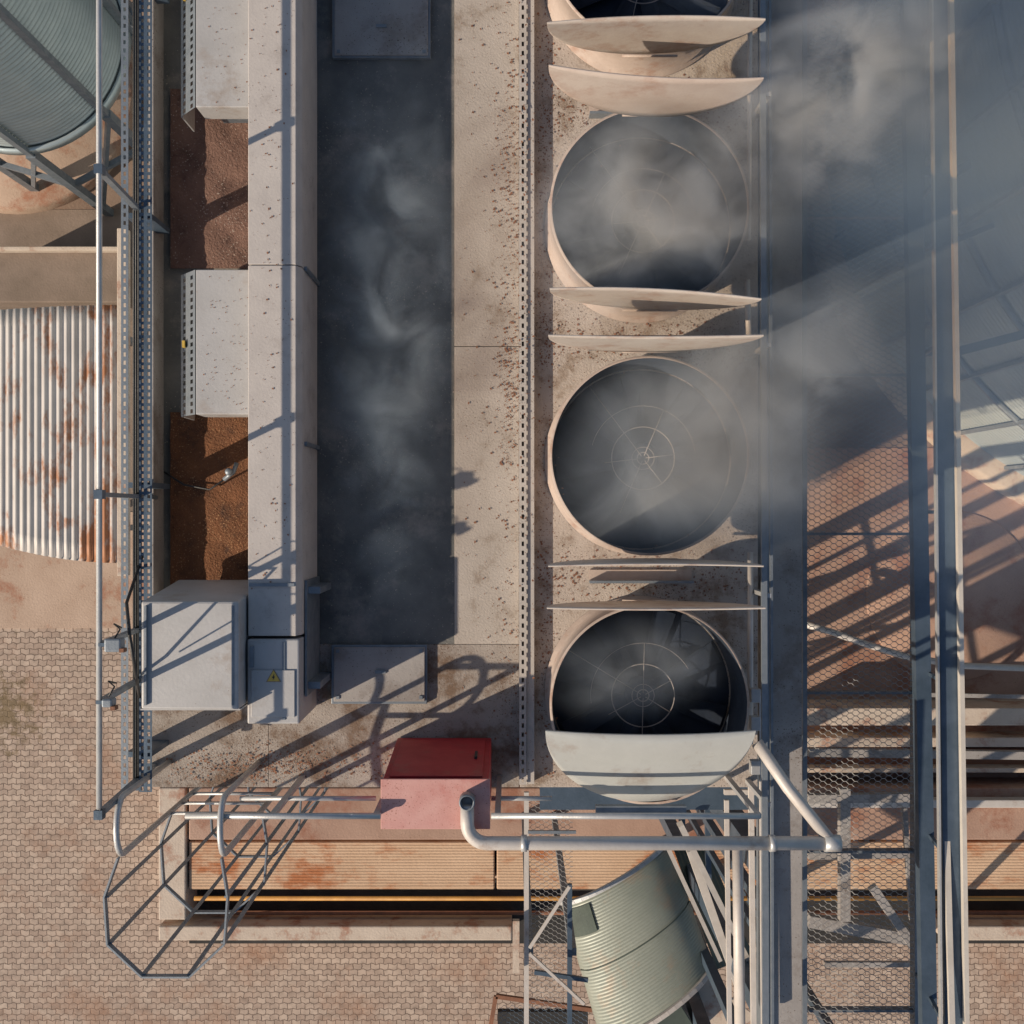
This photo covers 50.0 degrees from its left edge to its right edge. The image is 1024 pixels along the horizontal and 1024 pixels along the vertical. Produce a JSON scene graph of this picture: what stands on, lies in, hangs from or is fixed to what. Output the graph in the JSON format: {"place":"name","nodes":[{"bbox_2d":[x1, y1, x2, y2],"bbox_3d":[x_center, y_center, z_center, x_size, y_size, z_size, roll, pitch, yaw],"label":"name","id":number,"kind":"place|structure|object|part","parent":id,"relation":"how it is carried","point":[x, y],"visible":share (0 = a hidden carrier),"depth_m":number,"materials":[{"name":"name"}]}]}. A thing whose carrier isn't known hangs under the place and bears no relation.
{"place":"outdoors","nodes":[
{"label":"outdoors","id":0,"kind":"place"},
{"bbox_2d":[0,512,148,627],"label":"concrete slab","id":1,"kind":"structure","parent":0,"point":[38,591],"depth_m":17.55,"materials":[{"name":"beige concrete"}]},
{"bbox_2d":[0,247,148,320],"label":"concrete tank","id":2,"kind":"object","parent":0,"point":[32,277],"visible":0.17,"depth_m":15.98,"materials":[{"name":"beige concrete"}]},
{"bbox_2d":[0,210,148,511],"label":"yard floor","id":3,"kind":"structure","parent":0,"point":[62,228],"depth_m":17.57,"materials":[{"name":"concrete"}]},
{"bbox_2d":[0,228,148,575],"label":"corrugated canopy","id":4,"kind":"object","parent":3,"relation":"on","point":[47,426],"visible":0.9,"depth_m":14.55,"materials":[{"name":"metal"}]},
{"bbox_2d":[53,0,932,447],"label":"ground","id":5,"kind":"structure","parent":0,"point":[113,198],"depth_m":17.58,"materials":[{"name":"grey concrete"}]},
{"bbox_2d":[0,50,132,213],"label":"round foundation","id":6,"kind":"object","parent":5,"relation":"on","point":[75,159],"visible":0.23,"depth_m":17.33,"materials":[{"name":"beige concrete"}]},
{"bbox_2d":[0,0,148,215],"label":"steel silo","id":7,"kind":"object","parent":5,"relation":"on","point":[47,75],"visible":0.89,"depth_m":13.77,"materials":[{"name":"grey metal"}]},
{"bbox_2d":[149,0,757,786],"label":"dryer tower","id":8,"kind":"structure","parent":5,"relation":"on","point":[411,234],"depth_m":8.58,"materials":[{"name":"beige metal"}]},
{"bbox_2d":[93,0,157,819],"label":"railing","id":9,"kind":"object","parent":8,"relation":"on","point":[100,172],"visible":0.82,"depth_m":7.17,"materials":[{"name":"grey metal"}]},
{"bbox_2d":[96,680,117,710],"bbox_3d":[-2.644,1.196,7.288,0.140,0.346,0.180,0,90,0],"label":"flood light","id":10,"kind":"object","parent":9,"relation":"attached to","point":[109,701],"visible":1,"depth_m":7.14,"materials":[{"name":"grey metal"}]},
{"bbox_2d":[98,623,126,652],"bbox_3d":[-2.607,0.821,7.288,0.180,0.346,0.180,0,90,0],"label":"flood light","id":11,"kind":"object","parent":9,"relation":"attached to","point":[114,644],"visible":1,"depth_m":7.12,"materials":[{"name":"grey metal"}]},
{"bbox_2d":[121,0,169,791],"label":"cable tray","id":12,"kind":"object","parent":8,"relation":"on","point":[148,747],"visible":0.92,"depth_m":8.08,"materials":[{"name":"grey metal"}]},
{"bbox_2d":[141,580,253,709],"bbox_3d":[-2.261,0.961,8.118,0.701,0.884,0.866,0,90,0],"label":"motor cabinet","id":13,"kind":"object","parent":8,"relation":"on","point":[195,637],"visible":0.8,"depth_m":7.69,"materials":[{"name":"grey metal"}]},
{"bbox_3d":[-2.261,1.389,8.125,0.701,0.810,0.010,0,90,0],"label":"door panel","id":14,"kind":"part","parent":13,"relation":"part of","materials":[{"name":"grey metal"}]},
{"bbox_2d":[170,412,247,584],"bbox_3d":[-2.315,-0.080,8.744,0.810,0.022,1.431,0,90,0],"label":"grain husk","id":15,"kind":"object","parent":8,"relation":"on","point":[208,535],"visible":0.69,"depth_m":8.74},
{"bbox_2d":[164,462,238,490],"bbox_3d":[-2.441,-0.262,8.634,0.613,0.147,0.194,-7,90,0],"label":"cable","id":16,"kind":"object","parent":15,"relation":"on","point":[229,472],"visible":1,"depth_m":8.63,"materials":[{"name":"black paint"}]},
{"bbox_2d":[170,89,248,268],"bbox_3d":[-2.315,-2.655,8.744,0.810,0.021,1.431,0,90,0],"label":"grain husk","id":17,"kind":"object","parent":8,"relation":"on","point":[209,193],"visible":0.57,"depth_m":8.74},
{"bbox_2d":[181,270,247,419],"bbox_3d":[-2.200,-1.251,8.425,0.591,0.690,1.065,0,90,0],"label":"vent hood","id":18,"kind":"object","parent":8,"relation":"on","point":[216,285],"visible":0.87,"depth_m":8.08,"materials":[{"name":"grey metal"}]},
{"bbox_2d":[181,0,247,131],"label":"vent hood","id":19,"kind":"object","parent":8,"relation":"on","point":[218,83],"visible":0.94,"depth_m":8.08,"materials":[{"name":"grey metal"}]},
{"bbox_2d":[248,633,316,723],"bbox_3d":[-1.709,1.214,8.207,0.372,0.736,0.607,0,90,0],"label":"junction box","id":20,"kind":"object","parent":8,"relation":"on","point":[276,679],"visible":0.86,"depth_m":7.86,"materials":[{"name":"grey metal"}]},
{"bbox_2d":[248,0,319,635],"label":"roof duct","id":21,"kind":"object","parent":8,"relation":"on","point":[276,606],"visible":0.91,"depth_m":7.88,"materials":[{"name":"grey metal"}]},
{"bbox_2d":[305,576,330,696],"bbox_3d":[-1.462,0.925,8.300,0.105,0.540,0.850,0,90,0],"label":"duct bracket","id":22,"kind":"object","parent":8,"relation":"on","point":[315,677],"visible":1,"depth_m":8.22,"materials":[{"name":"grey metal"}]},
{"bbox_2d":[331,644,427,703],"bbox_3d":[-1.031,1.261,8.539,0.746,0.077,0.460,0,90,0],"label":"roof hatch","id":23,"kind":"object","parent":8,"relation":"on","point":[379,673],"visible":1,"depth_m":8.52,"materials":[{"name":"grey metal"}]},
{"bbox_2d":[332,0,430,59],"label":"roof hatch","id":24,"kind":"object","parent":8,"relation":"on","point":[381,29],"visible":1,"depth_m":8.52,"materials":[{"name":"grey metal"}]},
{"bbox_2d":[381,738,490,828],"bbox_3d":[-0.527,1.971,8.068,0.754,1.005,0.430,0,90,0],"label":"control cabinet","id":25,"kind":"object","parent":8,"relation":"on","point":[426,783],"visible":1,"depth_m":7.57,"materials":[{"name":"red metal"}]},
{"bbox_3d":[-0.527,1.798,8.046,0.646,0.842,0.085,0,90,0],"label":"door","id":26,"kind":"part","parent":25,"relation":"part of","materials":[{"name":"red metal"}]},
{"bbox_2d":[459,739,841,851],"bbox_3d":[0.940,1.956,7.592,2.602,0.305,0.729,0,90,0],"label":"vent pipe","id":27,"kind":"object","parent":25,"relation":"attached to","point":[825,840],"visible":1,"depth_m":7.47,"materials":[{"name":"grey metal"}]},
{"bbox_2d":[166,1,748,785],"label":"husk flakes","id":28,"kind":"object","parent":8,"relation":"on","point":[490,453],"visible":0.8,"depth_m":8.57,"materials":[{"name":"plant"}]},
{"bbox_2d":[185,775,760,818],"bbox_3d":[-0.263,2.084,8.120,3.921,1.321,0.072,0,90,0],"label":"railing","id":29,"kind":"object","parent":8,"relation":"on","point":[640,811],"visible":0.89,"depth_m":7.47,"materials":[{"name":"grey metal"}]},
{"bbox_2d":[519,0,533,784],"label":"cable channel","id":30,"kind":"object","parent":8,"relation":"on","point":[527,475],"visible":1,"depth_m":8.48,"materials":[{"name":"metal"}]},
{"bbox_2d":[589,106,692,118],"bbox_3d":[1.000,-3.120,8.515,0.800,0.110,0.100,0,90,0],"label":"deck stay","id":31,"kind":"object","parent":8,"relation":"on","point":[594,113],"visible":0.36,"depth_m":8.50,"materials":[{"name":"beige metal"}]},
{"bbox_2d":[589,570,693,582],"bbox_3d":[1.000,0.500,8.515,0.800,0.110,0.100,0,90,0],"label":"deck stay","id":32,"kind":"object","parent":8,"relation":"on","point":[640,576],"visible":1,"depth_m":8.55,"materials":[{"name":"grey metal"}]},
{"bbox_2d":[545,64,763,322],"bbox_3d":[0.993,-2.183,7.910,1.503,1.341,1.564,0,90,0],"label":"exhaust fan","id":33,"kind":"object","parent":8,"relation":"on","point":[636,230],"visible":1,"depth_m":8.50,"materials":[{"name":"metal"}]},
{"bbox_2d":[545,334,763,566],"bbox_3d":[0.992,-0.406,7.910,1.505,1.340,1.538,0,90,0],"label":"exhaust fan","id":34,"kind":"object","parent":8,"relation":"on","point":[642,461],"visible":1,"depth_m":8.51,"materials":[{"name":"metal"}]},
{"bbox_2d":[545,596,765,803],"bbox_3d":[0.987,1.386,7.905,1.516,1.350,1.519,0,90,0],"label":"exhaust fan","id":35,"kind":"object","parent":8,"relation":"on","point":[637,693],"visible":1,"depth_m":8.49,"materials":[{"name":"metal"}]},
{"bbox_2d":[546,0,765,76],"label":"exhaust fan","id":36,"kind":"object","parent":8,"relation":"on","point":[660,38],"visible":0.98,"depth_m":7.82,"materials":[{"name":"metal"}]},
{"bbox_2d":[745,0,773,1023],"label":"railing","id":37,"kind":"object","parent":8,"relation":"on","point":[761,350],"visible":0.91,"depth_m":7.87,"materials":[{"name":"grey metal"}]},
{"bbox_2d":[732,0,760,1023],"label":"downpipe","id":38,"kind":"object","parent":37,"relation":"attached to","point":[754,722],"visible":0.88,"depth_m":8.27,"materials":[{"name":"grey metal"}]},
{"bbox_2d":[807,0,1023,505],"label":"grain silo","id":39,"kind":"object","parent":5,"relation":"on","point":[989,59],"visible":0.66,"depth_m":14.77,"materials":[{"name":"metal"}]},
{"bbox_2d":[919,0,1023,356],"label":"brace frame","id":40,"kind":"object","parent":39,"relation":"attached to","point":[963,167],"visible":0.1,"depth_m":12.54,"materials":[{"name":"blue metal"}]},
{"bbox_2d":[0,628,1023,1023],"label":"pavement","id":41,"kind":"structure","parent":0,"point":[60,962],"depth_m":17.57,"materials":[{"name":"beige brick"}]},
{"bbox_2d":[103,759,328,978],"bbox_3d":[-2.354,2.550,12.490,0.851,10.141,1.234,0,90,0],"label":"caged ladder","id":42,"kind":"object","parent":41,"relation":"on","point":[218,836],"visible":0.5,"depth_m":8.33,"materials":[{"name":"grey metal"}]},
{"bbox_2d":[513,791,587,1023],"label":"platform","id":43,"kind":"structure","parent":41,"relation":"on","point":[565,898],"depth_m":11.55,"materials":[{"name":"metal"}]},
{"bbox_2d":[159,777,1023,943],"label":"pit surround","id":44,"kind":"object","parent":41,"relation":"on","point":[346,857],"visible":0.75,"depth_m":16.98,"materials":[{"name":"concrete"}]},
{"bbox_2d":[194,896,1023,900],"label":"gas pipe","id":45,"kind":"object","parent":44,"relation":"on","point":[475,898],"visible":0.52,"depth_m":16.93,"materials":[{"name":"metal"}]},
{"bbox_2d":[208,911,1023,914],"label":"drain pipe","id":46,"kind":"object","parent":44,"relation":"in","point":[510,912],"visible":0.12,"depth_m":17.25,"materials":[{"name":"metal"}]},
{"bbox_2d":[810,797,1023,807],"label":"yard beam","id":47,"kind":"structure","parent":44,"relation":"on","point":[994,802],"depth_m":16.68,"materials":[{"name":"grey metal"}]},
{"bbox_2d":[744,0,969,1023],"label":"walkway","id":48,"kind":"structure","parent":41,"relation":"on","point":[950,844],"depth_m":9.48,"materials":[{"name":"metal"}]},
{"bbox_2d":[807,693,1023,967],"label":"support frame","id":49,"kind":"object","parent":41,"relation":"on","point":[819,923],"visible":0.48,"depth_m":13.21,"materials":[{"name":"grey metal"}]},
{"bbox_2d":[807,622,1023,670],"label":"curved pipe","id":50,"kind":"object","parent":49,"relation":"attached to","point":[989,666],"visible":0.65,"depth_m":16.54,"materials":[{"name":"grey metal"}]},
{"bbox_2d":[807,448,1023,776],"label":"yard slab","id":51,"kind":"structure","parent":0,"point":[986,501],"depth_m":17.56,"materials":[{"name":"concrete"}]},
{"bbox_2d":[659,0,801,1023],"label":"pipes","id":52,"kind":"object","parent":51,"relation":"on","point":[787,322],"depth_m":8.98,"materials":[{"name":"metal"}]},
{"bbox_2d":[540,787,756,809],"bbox_3d":[1.147,2.335,9.250,1.826,0.060,0.330,0,90,0],"label":"eaves plate","id":53,"kind":"object","parent":52,"relation":"attached to","point":[583,798],"visible":0.21,"depth_m":9.22,"materials":[{"name":"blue metal"}]},
{"bbox_2d":[560,850,749,1023],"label":"tank","id":54,"kind":"object","parent":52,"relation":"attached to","point":[640,944],"visible":0.91,"depth_m":12.81,"materials":[{"name":"metal"}]},
{"bbox_2d":[489,993,591,1023],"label":"rusty grate","id":55,"kind":"object","parent":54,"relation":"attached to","point":[509,1015],"visible":0.9,"depth_m":14.18,"materials":[{"name":"metal"}]},
{"bbox_2d":[667,820,749,984],"bbox_3d":[1.859,3.708,10.328,0.290,2.535,2.475,-25,90,0],"label":"pipe strut","id":56,"kind":"object","parent":52,"relation":"attached to","point":[701,874],"visible":0.64,"depth_m":10.10,"materials":[{"name":"grey metal"}]},
{"bbox_2d":[724,702,768,1023],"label":"edge rails","id":57,"kind":"object","parent":52,"relation":"on","point":[752,929],"visible":0.61,"depth_m":8.76,"materials":[{"name":"grey metal"}]},
{"bbox_2d":[807,699,1023,724],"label":"yard beam","id":58,"kind":"structure","parent":51,"relation":"on","point":[994,711],"depth_m":16.78,"materials":[{"name":"concrete"}]},
{"bbox_2d":[807,731,1023,746],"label":"yard beam","id":59,"kind":"structure","parent":51,"relation":"on","point":[994,738],"depth_m":17.08,"materials":[{"name":"metal"}]},
{"bbox_2d":[807,764,1023,772],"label":"yard beam","id":60,"kind":"structure","parent":51,"relation":"on","point":[994,768],"depth_m":17.09,"materials":[{"name":"concrete"}]},
{"bbox_2d":[807,747,1023,763],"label":"rusty plate","id":61,"kind":"object","parent":51,"relation":"on","point":[900,760],"visible":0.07,"depth_m":17.33,"materials":[{"name":"metal"}]},
{"bbox_2d":[866,511,1023,679],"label":"round foundation","id":62,"kind":"object","parent":51,"relation":"on","point":[993,581],"visible":0.52,"depth_m":17.54,"materials":[{"name":"concrete"}]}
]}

